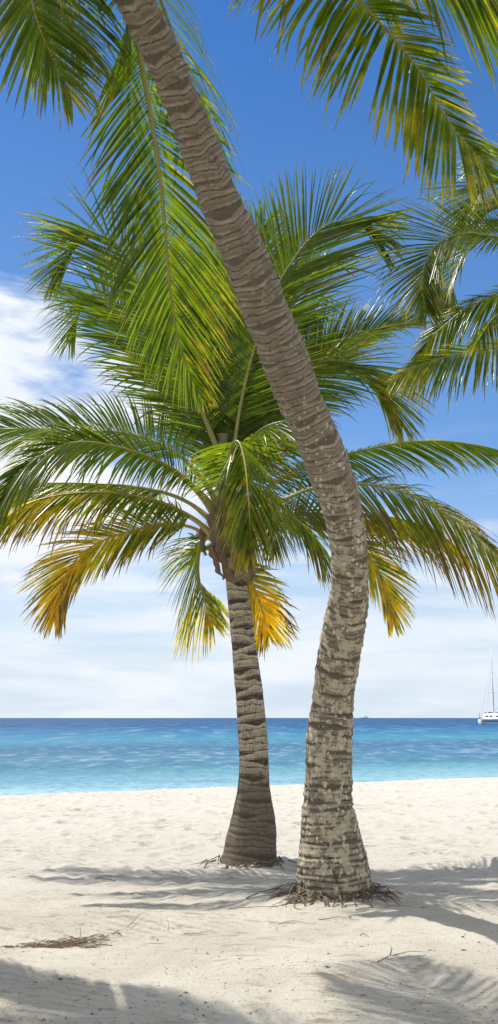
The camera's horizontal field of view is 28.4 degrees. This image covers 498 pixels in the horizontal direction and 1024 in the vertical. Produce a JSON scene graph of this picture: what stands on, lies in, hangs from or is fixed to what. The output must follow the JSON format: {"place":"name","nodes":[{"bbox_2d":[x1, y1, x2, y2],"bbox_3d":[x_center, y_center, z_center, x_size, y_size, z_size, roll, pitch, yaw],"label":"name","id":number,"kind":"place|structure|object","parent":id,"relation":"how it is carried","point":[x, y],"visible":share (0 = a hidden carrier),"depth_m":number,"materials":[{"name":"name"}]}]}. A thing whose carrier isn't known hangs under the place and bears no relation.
{"place":"outdoors","nodes":[
{"label":"outdoors","id":0,"kind":"place"},
{"bbox_2d":[0,777,497,1023],"bbox_3d":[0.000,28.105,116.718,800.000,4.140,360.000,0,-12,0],"label":"beach sand","id":1,"kind":"structure","parent":0,"point":[424,834],"depth_m":7.97,"materials":[{"name":"beige sand"}]},
{"bbox_2d":[0,930,122,948],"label":"dead root mat","id":2,"kind":"object","parent":1,"relation":"on","point":[62,945],"visible":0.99,"depth_m":7.43,"materials":[{"name":"brown plant"}]},
{"bbox_2d":[0,160,497,869],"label":"upright palm tree","id":3,"kind":"object","parent":1,"relation":"on","point":[242,432],"visible":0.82,"depth_m":12.05,"materials":[{"name":"green plant"}]},
{"bbox_2d":[0,0,497,910],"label":"leaning palm tree","id":4,"kind":"object","parent":1,"relation":"on","point":[332,860],"visible":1,"depth_m":7.87,"materials":[{"name":"green plant"}]},
{"bbox_2d":[0,868,497,1023],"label":"leaf litter","id":5,"kind":"object","parent":1,"relation":"on","point":[91,1013],"visible":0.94,"depth_m":5.98,"materials":[{"name":"brown plant"}]},
{"bbox_2d":[228,906,272,908],"bbox_3d":[0.035,3.371,8.377,0.424,0.032,0.043,-1,-12,5],"label":"twig","id":6,"kind":"object","parent":1,"relation":"on","point":[254,906],"visible":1,"depth_m":8.38,"materials":[{"name":"brown wood"}]},
{"bbox_2d":[246,883,289,898],"bbox_3d":[0.222,3.532,9.194,0.031,0.053,0.791,-9,-15,36],"label":"twig","id":7,"kind":"object","parent":1,"relation":"on","point":[262,891],"visible":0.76,"depth_m":9.02,"materials":[{"name":"brown wood"}]},
{"bbox_2d":[355,905,411,910],"bbox_3d":[1.141,3.339,8.314,0.547,0.021,0.040,6,-13,-25],"label":"twig","id":8,"kind":"object","parent":1,"relation":"on","point":[385,906],"visible":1,"depth_m":8.29,"materials":[{"name":"wood"}]},
{"bbox_2d":[377,945,421,961],"bbox_3d":[0.977,2.964,6.608,0.502,0.071,0.167,10,-15,-38],"label":"twig","id":9,"kind":"object","parent":1,"relation":"on","point":[396,954],"visible":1,"depth_m":6.65,"materials":[{"name":"brown wood"}]},
{"bbox_2d":[357,130,497,410],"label":"tall palm tree","id":10,"kind":"object","parent":1,"relation":"on","point":[470,235],"visible":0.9,"depth_m":11.70,"materials":[{"name":"green plant"}]},
{"bbox_2d":[0,718,497,795],"bbox_3d":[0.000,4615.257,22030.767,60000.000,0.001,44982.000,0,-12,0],"label":"sea","id":11,"kind":"structure","parent":0,"point":[49,755],"depth_m":71.17,"materials":[{"name":"liquid"}]},
{"bbox_2d":[478,649,497,724],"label":"catamaran","id":12,"kind":"object","parent":11,"relation":"on","point":[490,717],"visible":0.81,"depth_m":369.43,"materials":[{"name":"white paint"}]},
{"bbox_2d":[0,0,497,717],"label":"sky","id":13,"kind":"structure","parent":0,"point":[112,658],"materials":[{"name":"blue"}]}
]}

